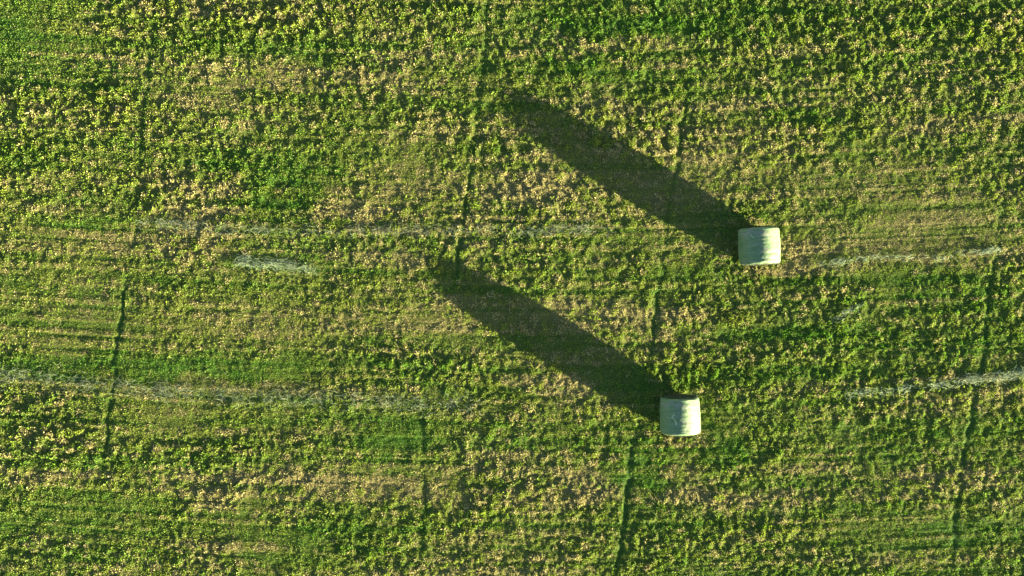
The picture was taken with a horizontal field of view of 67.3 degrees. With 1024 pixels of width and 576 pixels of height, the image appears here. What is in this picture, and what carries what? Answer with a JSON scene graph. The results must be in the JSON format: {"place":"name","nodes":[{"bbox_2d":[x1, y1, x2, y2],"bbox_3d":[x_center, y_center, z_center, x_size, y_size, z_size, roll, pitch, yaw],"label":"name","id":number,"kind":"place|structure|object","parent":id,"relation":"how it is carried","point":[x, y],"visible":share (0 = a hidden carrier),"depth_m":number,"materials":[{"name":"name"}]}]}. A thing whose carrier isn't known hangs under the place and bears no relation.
{"place":"outdoors","nodes":[
{"label":"outdoors","id":0,"kind":"place"},
{"bbox_2d":[0,0,1023,575],"bbox_3d":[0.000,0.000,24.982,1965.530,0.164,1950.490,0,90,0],"label":"field","id":1,"kind":"structure","parent":0,"point":[650,342],"depth_m":24.99,"materials":[{"name":"plant"}]},
{"bbox_2d":[0,362,480,421],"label":"hay wisp","id":2,"kind":"object","parent":1,"relation":"on","point":[320,401],"visible":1,"depth_m":24.95,"materials":[{"name":"beige plant"}]},
{"bbox_2d":[233,253,319,275],"bbox_3d":[-7.632,-0.780,24.945,2.881,0.175,0.783,0,90,0],"label":"hay wisp","id":3,"kind":"object","parent":1,"relation":"on","point":[287,268],"visible":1,"depth_m":24.94,"materials":[{"name":"beige plant"}]},
{"bbox_2d":[132,217,613,240],"bbox_3d":[-4.477,-1.936,24.918,15.724,0.200,0.858,0,90,0],"label":"hay wisp","id":4,"kind":"object","parent":1,"relation":"on","point":[580,227],"visible":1,"depth_m":24.93,"materials":[{"name":"beige plant"}]},
{"bbox_2d":[660,393,700,436],"bbox_3d":[5.331,4.022,24.390,1.276,1.265,1.313,-2,90,0],"label":"hay bale","id":5,"kind":"object","parent":1,"relation":"on","point":[679,414],"visible":1,"depth_m":23.88},
{"bbox_2d":[737,225,780,266],"bbox_3d":[7.842,-1.328,24.404,1.282,1.278,1.306,-3,90,0],"label":"hay bale","id":6,"kind":"object","parent":1,"relation":"on","point":[758,245],"visible":1,"depth_m":23.88},
{"bbox_2d":[830,303,864,322],"bbox_3d":[10.866,0.781,24.929,1.282,0.174,0.480,-26,90,0],"label":"hay wisp","id":7,"kind":"object","parent":1,"relation":"on","point":[850,308],"visible":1,"depth_m":24.91,"materials":[{"name":"beige plant"}]},
{"bbox_2d":[820,245,1004,268],"bbox_3d":[12.957,-0.940,24.933,6.123,0.166,0.632,-3,90,0],"label":"hay wisp","id":8,"kind":"object","parent":1,"relation":"on","point":[984,251],"visible":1,"depth_m":24.93,"materials":[{"name":"beige plant"}]},
{"bbox_2d":[847,366,1023,398],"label":"hay wisp","id":9,"kind":"object","parent":1,"relation":"on","point":[979,377],"visible":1,"depth_m":24.93,"materials":[{"name":"beige plant"}]}
]}

